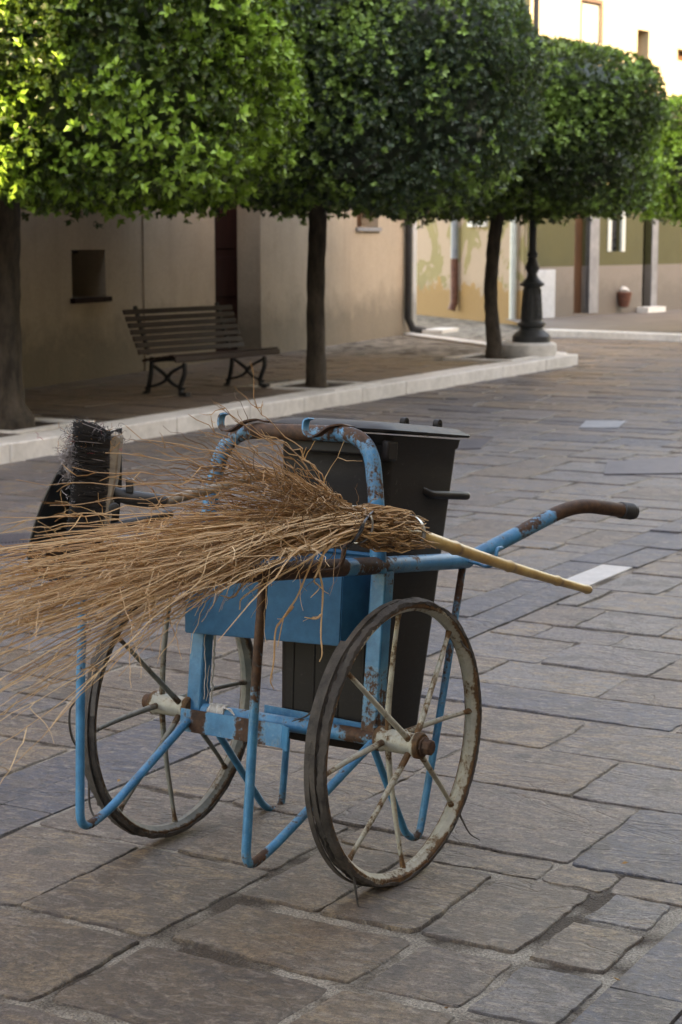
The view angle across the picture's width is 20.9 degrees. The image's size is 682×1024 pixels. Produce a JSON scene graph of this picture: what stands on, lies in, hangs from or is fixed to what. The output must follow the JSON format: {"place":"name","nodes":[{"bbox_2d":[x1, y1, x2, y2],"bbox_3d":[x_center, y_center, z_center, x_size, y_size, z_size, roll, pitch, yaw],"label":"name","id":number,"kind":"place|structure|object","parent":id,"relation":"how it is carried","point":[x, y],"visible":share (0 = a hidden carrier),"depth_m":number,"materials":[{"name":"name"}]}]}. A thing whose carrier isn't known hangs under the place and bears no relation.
{"place":"outdoors","nodes":[
{"label":"outdoors","id":0,"kind":"place"},
{"bbox_2d":[0,351,496,436],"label":"sidewalk","id":1,"kind":"structure","parent":0,"point":[116,397],"depth_m":17.50,"materials":[{"name":"stone"}]},
{"bbox_2d":[122,302,279,396],"bbox_3d":[-1.255,-1.482,16.759,0.618,0.788,1.514,6,10,35],"label":"park bench","id":2,"kind":"object","parent":1,"relation":"on","point":[233,355],"visible":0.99,"depth_m":16.73,"materials":[{"name":"wood"}]},
{"bbox_2d":[0,315,681,1023],"bbox_3d":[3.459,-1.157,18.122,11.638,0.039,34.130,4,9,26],"label":"paving","id":3,"kind":"structure","parent":0,"point":[52,871],"depth_m":5.08,"materials":[{"name":"stone"}]},
{"bbox_2d":[0,532,30,556],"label":"drain grate","id":4,"kind":"object","parent":3,"relation":"on","point":[10,539],"visible":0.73,"depth_m":9.20,"materials":[{"name":"grey stone"}]},
{"bbox_2d":[20,195,425,388],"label":"house","id":5,"kind":"structure","parent":3,"relation":"on","point":[84,282],"depth_m":20.21,"materials":[{"name":"beige paint"}]},
{"bbox_2d":[214,203,237,350],"bbox_3d":[-1.474,-2.962,21.396,0.055,2.330,1.303,3,9,21],"label":"door","id":6,"kind":"structure","parent":5,"relation":"in","point":[226,284],"depth_m":21.69,"materials":[{"name":"red wood"}]},
{"bbox_2d":[357,213,360,226],"bbox_3d":[0.111,-4.267,25.266,0.040,0.770,0.872,3,9,21],"label":"window","id":7,"kind":"structure","parent":5,"relation":"in","point":[358,216],"depth_m":25.61,"materials":[{"name":"brown wood"}]},
{"bbox_2d":[422,327,457,333],"bbox_3d":[1.462,-2.665,27.175,0.300,0.050,0.800,3,9,21],"label":"doorstep slab","id":8,"kind":"structure","parent":5,"relation":"attached to","point":[439,330],"depth_m":26.91,"materials":[{"name":"white stone"}]},
{"bbox_2d":[36,335,485,422],"bbox_3d":[-13.783,-0.969,16.031,32.434,0.001,48.000,0,8,0],"label":"sidewalk bed","id":9,"kind":"object","parent":3,"relation":"on","point":[399,345],"depth_m":23.52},
{"bbox_2d":[0,422,59,430],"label":"tree pit soil","id":10,"kind":"object","parent":9,"relation":"on","point":[38,424],"visible":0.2,"depth_m":13.84,"materials":[{"name":"brown soil"}]},
{"bbox_2d":[0,0,310,428],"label":"street tree","id":11,"kind":"object","parent":10,"relation":"on","point":[166,107],"visible":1,"depth_m":11.76,"materials":[{"name":"green plant"}]},
{"bbox_2d":[0,417,93,433],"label":"tree pit edging","id":12,"kind":"object","parent":9,"relation":"on","point":[64,423],"visible":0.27,"depth_m":13.53,"materials":[{"name":"white stone"}]},
{"bbox_2d":[280,383,349,387],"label":"tree pit soil","id":13,"kind":"object","parent":9,"relation":"on","point":[302,385],"visible":0.29,"depth_m":17.50,"materials":[{"name":"brown soil"}]},
{"bbox_2d":[174,0,548,387],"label":"street tree","id":14,"kind":"object","parent":13,"relation":"on","point":[417,107],"visible":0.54,"depth_m":15.37,"materials":[{"name":"green plant"}]},
{"bbox_2d":[253,379,380,390],"bbox_3d":[-0.218,-1.179,17.372,0.860,0.042,0.960,4,9,27],"label":"tree pit edging","id":15,"kind":"object","parent":9,"relation":"on","point":[286,383],"visible":0.55,"depth_m":17.34,"materials":[{"name":"white stone"}]},
{"bbox_2d":[469,356,512,358],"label":"tree pit soil","id":16,"kind":"object","parent":9,"relation":"on","point":[481,357],"visible":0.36,"depth_m":21.60,"materials":[{"name":"brown soil"}]},
{"bbox_2d":[350,34,672,358],"bbox_3d":[1.751,-3.588,21.170,3.659,3.690,3.881,0,8,0],"label":"street tree","id":17,"kind":"object","parent":16,"relation":"on","point":[605,109],"visible":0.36,"depth_m":19.67,"materials":[{"name":"green plant"}]},
{"bbox_2d":[443,353,539,361],"bbox_3d":[1.770,-1.782,21.442,0.860,0.042,0.960,4,9,27],"label":"tree pit edging","id":18,"kind":"object","parent":9,"relation":"on","point":[461,358],"visible":0.57,"depth_m":21.13,"materials":[{"name":"white stone"}]},
{"bbox_2d":[502,0,556,357],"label":"street lamp","id":19,"kind":"object","parent":9,"relation":"on","point":[531,337],"visible":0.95,"depth_m":21.65,"materials":[{"name":"black metal"}]},
{"bbox_2d":[0,333,577,464],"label":"kerb","id":20,"kind":"structure","parent":3,"relation":"on","point":[20,447],"depth_m":15.98,"materials":[{"name":"white stone"}]},
{"bbox_2d":[31,412,638,908],"bbox_3d":[-0.004,0.287,4.670,0.904,1.100,1.736,5,10,31],"label":"handcart","id":21,"kind":"object","parent":3,"relation":"on","point":[361,606],"visible":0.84,"depth_m":4.39,"materials":[{"name":"blue paint"}]},
{"bbox_2d":[27,428,172,582],"bbox_3d":[-0.572,-0.025,4.173,0.203,0.318,0.380,5,10,32],"label":"dustpan","id":22,"kind":"object","parent":21,"relation":"hanging from","point":[53,496],"visible":0.27,"depth_m":4.11,"materials":[{"name":"black plastic"}]},
{"bbox_2d":[37,416,269,541],"bbox_3d":[-0.358,-0.098,4.211,0.219,0.285,0.725,8,12,43],"label":"yard brush","id":23,"kind":"object","parent":21,"relation":"on","point":[91,447],"visible":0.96,"depth_m":3.98,"materials":[{"name":"black plastic"}]},
{"bbox_2d":[204,634,234,714],"bbox_3d":[-0.292,0.408,4.569,0.114,0.236,0.055,8,12,43],"label":"rag","id":24,"kind":"object","parent":21,"relation":"attached to","point":[217,708],"visible":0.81,"depth_m":4.59,"materials":[{"name":"white fabric"}]},
{"bbox_2d":[0,360,592,783],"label":"twig broom","id":25,"kind":"object","parent":21,"relation":"on","point":[206,550],"visible":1,"depth_m":3.51,"materials":[{"name":"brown wood"}]},
{"bbox_2d":[270,417,469,749],"bbox_3d":[0.080,0.162,4.690,0.357,0.825,0.489,5,10,31],"label":"waste bin","id":26,"kind":"object","parent":21,"relation":"on","point":[417,474],"visible":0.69,"depth_m":4.54,"materials":[{"name":"plastic"}]},
{"bbox_2d":[416,0,529,324],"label":"house","id":27,"kind":"structure","parent":3,"relation":"on","point":[451,260],"depth_m":34.40,"materials":[{"name":"beige paint"}]},
{"bbox_2d":[454,438,493,449],"bbox_3d":[0.919,-0.493,13.577,0.302,0.018,0.858,2,9,14],"label":"drain cover","id":28,"kind":"object","parent":3,"relation":"on","point":[472,444],"visible":0.64,"depth_m":13.58,"materials":[{"name":"grey stone"}]},
{"bbox_2d":[567,564,632,585],"bbox_3d":[1.141,0.293,8.319,0.150,0.022,0.550,5,10,30],"label":"pale slab","id":29,"kind":"object","parent":3,"relation":"on","point":[597,574],"depth_m":8.33,"materials":[{"name":"stone"}]},
{"bbox_2d":[579,421,626,428],"bbox_3d":[2.129,-0.702,15.008,0.334,0.024,0.661,2,9,13],"label":"pale slab","id":30,"kind":"object","parent":3,"relation":"on","point":[601,424],"depth_m":14.96,"materials":[{"name":"white stone"}]},
{"bbox_2d":[524,0,681,318],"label":"house","id":31,"kind":"structure","parent":3,"relation":"on","point":[588,267],"depth_m":34.09,"materials":[{"name":"paint"}]},
{"bbox_2d":[573,214,582,313],"bbox_3d":[4.213,-4.777,33.485,0.040,2.360,0.528,7,11,38],"label":"door","id":32,"kind":"structure","parent":31,"relation":"in","point":[578,222],"depth_m":33.62,"materials":[{"name":"brown wood"}]},
{"bbox_2d":[580,0,602,43],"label":"window","id":33,"kind":"structure","parent":31,"relation":"in","point":[589,11],"depth_m":33.02,"materials":[{"name":"white wood"}]},
{"bbox_2d":[611,213,616,250],"bbox_3d":[5.005,-5.415,34.333,0.040,1.148,0.390,7,11,38],"label":"window","id":34,"kind":"structure","parent":31,"relation":"in","point":[614,223],"depth_m":34.44,"materials":[{"name":"grey glass"}]},
{"bbox_2d":[607,211,625,251],"bbox_3d":[5.095,-5.529,34.244,0.050,1.400,0.629,7,11,38],"label":"window frame","id":35,"kind":"structure","parent":31,"relation":"in","point":[623,223],"depth_m":34.42,"materials":[{"name":"white paint"}]},
{"bbox_2d":[617,286,631,307],"bbox_3d":[5.292,-4.018,34.551,0.300,0.400,0.300,0,8,0],"label":"wall planter","id":36,"kind":"object","parent":31,"relation":"attached to","point":[624,295],"visible":1,"depth_m":34.47,"materials":[{"name":"ceramic"}]},
{"bbox_2d":[642,221,644,305],"bbox_3d":[5.706,-5.038,35.378,0.040,2.200,0.334,7,11,38],"label":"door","id":37,"kind":"structure","parent":31,"relation":"in","point":[644,221],"depth_m":35.51,"materials":[{"name":"brown wood"}]},
{"bbox_2d":[677,51,681,60],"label":"window","id":38,"kind":"structure","parent":31,"relation":"in","point":[679,56],"depth_m":36.01,"materials":[{"name":"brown wood"}]},
{"bbox_2d":[543,329,681,341],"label":"kerb","id":39,"kind":"structure","parent":3,"relation":"on","point":[624,335],"depth_m":27.69,"materials":[{"name":"white stone"}]},
{"bbox_2d":[604,457,681,475],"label":"manhole cover","id":40,"kind":"object","parent":3,"relation":"on","point":[663,466],"visible":1,"depth_m":12.16,"materials":[{"name":"grey stone"}]},
{"bbox_2d":[625,94,681,227],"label":"street tree","id":41,"kind":"object","parent":3,"relation":"on","point":[667,152],"visible":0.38,"depth_m":26.85,"materials":[{"name":"green plant"}]},
{"bbox_2d":[507,310,681,331],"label":"sidewalk","id":42,"kind":"structure","parent":0,"point":[669,321],"depth_m":30.98,"materials":[{"name":"beige concrete"}]}
]}

